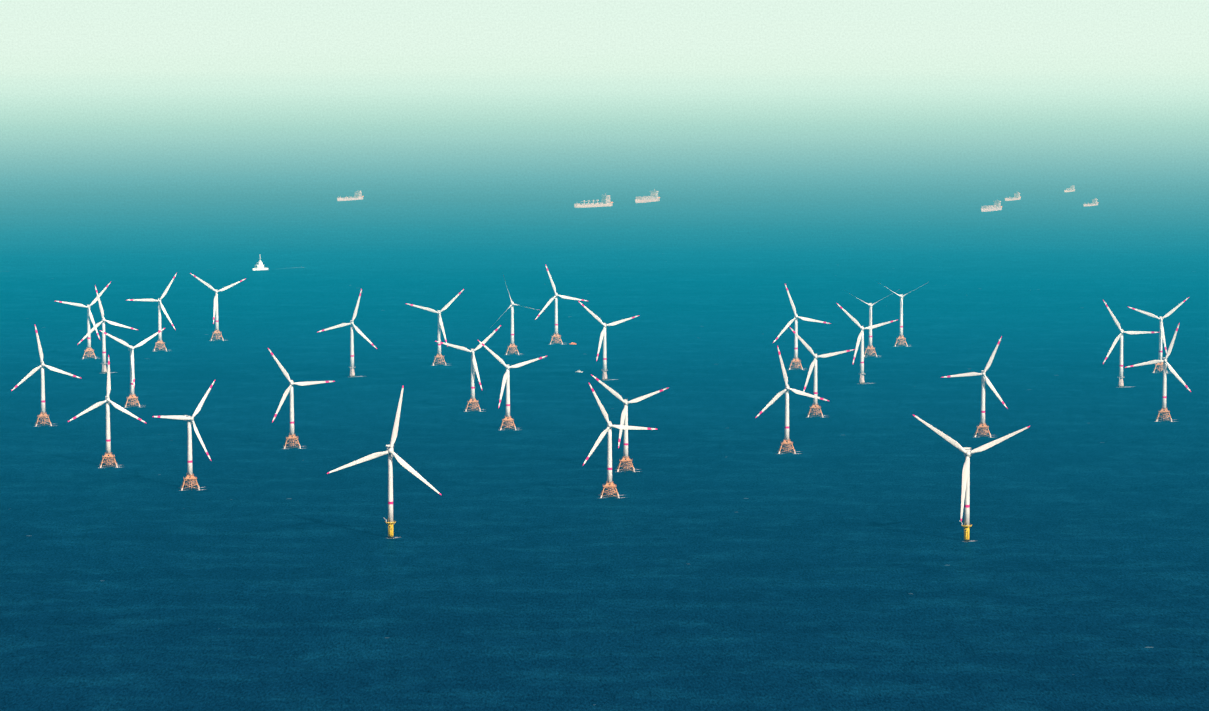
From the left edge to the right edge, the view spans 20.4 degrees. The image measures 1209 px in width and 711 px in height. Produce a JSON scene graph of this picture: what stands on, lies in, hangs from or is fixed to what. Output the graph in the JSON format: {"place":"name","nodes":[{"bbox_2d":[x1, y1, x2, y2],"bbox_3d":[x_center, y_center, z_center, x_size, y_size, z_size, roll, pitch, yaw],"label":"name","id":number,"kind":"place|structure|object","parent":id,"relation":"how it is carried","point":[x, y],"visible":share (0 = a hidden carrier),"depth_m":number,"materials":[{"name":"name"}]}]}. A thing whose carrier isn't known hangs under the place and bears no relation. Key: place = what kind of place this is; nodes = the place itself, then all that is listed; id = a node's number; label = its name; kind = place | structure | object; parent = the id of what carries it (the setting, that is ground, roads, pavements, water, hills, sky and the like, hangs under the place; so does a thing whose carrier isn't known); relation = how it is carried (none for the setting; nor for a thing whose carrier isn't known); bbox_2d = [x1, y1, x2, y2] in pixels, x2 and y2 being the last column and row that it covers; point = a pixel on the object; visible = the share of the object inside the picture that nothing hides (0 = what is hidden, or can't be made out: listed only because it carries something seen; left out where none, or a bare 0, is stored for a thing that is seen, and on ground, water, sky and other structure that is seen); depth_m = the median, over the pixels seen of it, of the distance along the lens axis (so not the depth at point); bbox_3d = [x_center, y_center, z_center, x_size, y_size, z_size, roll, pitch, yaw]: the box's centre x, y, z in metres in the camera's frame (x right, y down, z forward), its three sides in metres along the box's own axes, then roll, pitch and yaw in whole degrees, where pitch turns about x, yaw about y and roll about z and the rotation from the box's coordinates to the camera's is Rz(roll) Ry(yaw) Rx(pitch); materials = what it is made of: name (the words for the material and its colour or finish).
{"place":"outdoors","nodes":[
{"label":"outdoors","id":0,"kind":"place"},
{"bbox_2d":[0,21,1208,710],"bbox_3d":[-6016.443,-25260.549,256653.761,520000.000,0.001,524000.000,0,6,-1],"label":"sea","id":1,"kind":"structure","parent":0,"point":[722,555],"depth_m":6059.68,"materials":[{"name":"liquid"}]},
{"bbox_2d":[11,325,80,426],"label":"wind turbine","id":2,"kind":"object","parent":1,"relation":"on","point":[43,415],"visible":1,"depth_m":5162.40,"materials":[{"name":"metal"}]},
{"bbox_2d":[56,282,110,358],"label":"wind turbine","id":3,"kind":"object","parent":1,"relation":"on","point":[88,347],"visible":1,"depth_m":6177.01,"materials":[{"name":"metal"}]},
{"bbox_2d":[68,355,145,467],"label":"wind turbine","id":4,"kind":"object","parent":1,"relation":"on","point":[108,455],"visible":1,"depth_m":4686.36,"materials":[{"name":"metal"}]},
{"bbox_2d":[77,286,137,372],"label":"wind turbine","id":5,"kind":"object","parent":1,"relation":"on","point":[104,363],"visible":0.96,"depth_m":5920.25,"materials":[{"name":"metal"}]},
{"bbox_2d":[99,328,164,407],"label":"wind turbine","id":6,"kind":"object","parent":1,"relation":"on","point":[131,396],"visible":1,"depth_m":5412.38,"materials":[{"name":"metal"}]},
{"bbox_2d":[128,273,176,350],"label":"wind turbine","id":7,"kind":"object","parent":1,"relation":"on","point":[160,340],"visible":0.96,"depth_m":6316.99,"materials":[{"name":"metal"}]},
{"bbox_2d":[152,380,214,490],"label":"wind turbine","id":8,"kind":"object","parent":1,"relation":"on","point":[190,476],"visible":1,"depth_m":4466.83,"materials":[{"name":"metal"}]},
{"bbox_2d":[190,273,245,340],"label":"wind turbine","id":9,"kind":"object","parent":1,"relation":"on","point":[215,317],"visible":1,"depth_m":6523.77,"materials":[{"name":"metal"}]},
{"bbox_2d":[253,258,268,270],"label":"boat","id":10,"kind":"object","parent":1,"relation":"on","point":[259,266],"visible":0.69,"depth_m":8331.67,"materials":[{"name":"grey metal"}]},
{"bbox_2d":[268,348,333,448],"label":"wind turbine","id":11,"kind":"object","parent":1,"relation":"on","point":[291,436],"visible":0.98,"depth_m":4892.84,"materials":[{"name":"metal"}]},
{"bbox_2d":[318,289,376,376],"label":"wind turbine","id":12,"kind":"object","parent":1,"relation":"on","point":[352,367],"visible":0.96,"depth_m":5855.18,"materials":[{"name":"metal"}]},
{"bbox_2d":[336,190,363,200],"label":"cargo ship","id":13,"kind":"object","parent":1,"relation":"on","point":[358,196],"visible":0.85,"depth_m":11532.49},
{"bbox_2d":[327,386,440,538],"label":"wind turbine","id":14,"kind":"object","parent":1,"relation":"on","point":[390,452],"visible":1,"depth_m":4037.71,"materials":[{"name":"metal"}]},
{"bbox_2d":[405,289,463,365],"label":"wind turbine","id":15,"kind":"object","parent":1,"relation":"on","point":[440,327],"visible":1,"depth_m":6056.93,"materials":[{"name":"metal"}]},
{"bbox_2d":[435,325,500,411],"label":"wind turbine","id":16,"kind":"object","parent":1,"relation":"on","point":[474,368],"visible":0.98,"depth_m":5350.17,"materials":[{"name":"metal"}]},
{"bbox_2d":[478,340,546,429],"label":"wind turbine","id":17,"kind":"object","parent":1,"relation":"on","point":[506,380],"visible":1,"depth_m":5109.12,"materials":[{"name":"metal"}]},
{"bbox_2d":[490,272,536,354],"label":"wind turbine","id":18,"kind":"object","parent":1,"relation":"on","point":[512,345],"visible":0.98,"depth_m":6252.87,"materials":[{"name":"metal"}]},
{"bbox_2d":[535,264,586,344],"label":"wind turbine","id":19,"kind":"object","parent":1,"relation":"on","point":[556,336],"visible":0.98,"depth_m":6450.17,"materials":[{"name":"metal"}]},
{"bbox_2d":[574,193,612,207],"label":"cargo ship","id":20,"kind":"object","parent":1,"relation":"on","point":[605,201],"visible":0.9,"depth_m":11112.57},
{"bbox_2d":[578,301,639,379],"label":"wind turbine","id":21,"kind":"object","parent":1,"relation":"on","point":[603,338],"visible":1,"depth_m":5802.59,"materials":[{"name":"metal"}]},
{"bbox_2d":[583,383,656,497],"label":"wind turbine","id":22,"kind":"object","parent":1,"relation":"on","point":[609,483],"visible":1,"depth_m":4391.06,"materials":[{"name":"metal"}]},
{"bbox_2d":[591,374,668,471],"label":"wind turbine","id":23,"kind":"object","parent":1,"relation":"on","point":[625,459],"visible":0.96,"depth_m":4640.22,"materials":[{"name":"metal"}]},
{"bbox_2d":[635,190,659,202],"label":"cargo ship","id":24,"kind":"object","parent":1,"relation":"on","point":[653,197],"visible":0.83,"depth_m":11402.15},
{"bbox_2d":[755,346,828,453],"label":"wind turbine","id":25,"kind":"object","parent":1,"relation":"on","point":[786,441],"visible":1,"depth_m":4831.16,"materials":[{"name":"metal"}]},
{"bbox_2d":[773,284,830,369],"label":"wind turbine","id":26,"kind":"object","parent":1,"relation":"on","point":[795,360],"visible":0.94,"depth_m":5985.33,"materials":[{"name":"metal"}]},
{"bbox_2d":[789,327,854,417],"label":"wind turbine","id":27,"kind":"object","parent":1,"relation":"on","point":[815,406],"visible":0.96,"depth_m":5272.68,"materials":[{"name":"metal"}]},
{"bbox_2d":[836,303,896,383],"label":"wind turbine","id":28,"kind":"object","parent":1,"relation":"on","point":[859,338],"visible":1,"depth_m":5744.02,"materials":[{"name":"metal"}]},
{"bbox_2d":[844,290,897,356],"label":"wind turbine","id":29,"kind":"object","parent":1,"relation":"on","point":[870,347],"visible":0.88,"depth_m":6214.19,"materials":[{"name":"metal"}]},
{"bbox_2d":[874,280,922,346],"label":"wind turbine","id":30,"kind":"object","parent":1,"relation":"on","point":[901,338],"visible":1,"depth_m":6411.08,"materials":[{"name":"metal"}]},
{"bbox_2d":[912,414,1029,541],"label":"wind turbine","id":31,"kind":"object","parent":1,"relation":"on","point":[965,491],"visible":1,"depth_m":4010.97,"materials":[{"name":"metal"}]},
{"bbox_2d":[941,336,1007,437],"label":"wind turbine","id":32,"kind":"object","parent":1,"relation":"on","point":[982,425],"visible":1,"depth_m":5024.75,"materials":[{"name":"metal"}]},
{"bbox_2d":[981,200,1001,211],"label":"cargo ship","id":33,"kind":"object","parent":1,"relation":"on","point":[996,206],"visible":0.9,"depth_m":10888.05},
{"bbox_2d":[1004,192,1020,200],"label":"cargo ship","id":34,"kind":"object","parent":1,"relation":"on","point":[1017,196],"visible":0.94,"depth_m":11531.75},
{"bbox_2d":[1064,185,1074,191],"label":"cargo ship","id":35,"kind":"object","parent":1,"relation":"on","point":[1072,188],"visible":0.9,"depth_m":12078.59},
{"bbox_2d":[1083,198,1098,206],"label":"cargo ship","id":36,"kind":"object","parent":1,"relation":"on","point":[1094,202],"visible":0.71,"depth_m":11187.95},
{"bbox_2d":[1103,300,1158,387],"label":"wind turbine","id":37,"kind":"object","parent":1,"relation":"on","point":[1120,377],"visible":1,"depth_m":5691.32,"materials":[{"name":"metal"}]},
{"bbox_2d":[1125,323,1190,421],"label":"wind turbine","id":38,"kind":"object","parent":1,"relation":"on","point":[1163,410],"visible":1,"depth_m":5220.60,"materials":[{"name":"metal"}]},
{"bbox_2d":[1129,297,1188,372],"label":"wind turbine","id":39,"kind":"object","parent":1,"relation":"on","point":[1161,336],"visible":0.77,"depth_m":5931.44,"materials":[{"name":"metal"}]},
{"bbox_2d":[0,0,1208,20],"label":"sky","id":40,"kind":"structure","parent":0,"point":[10,10],"materials":[{"name":"white"}]}
]}

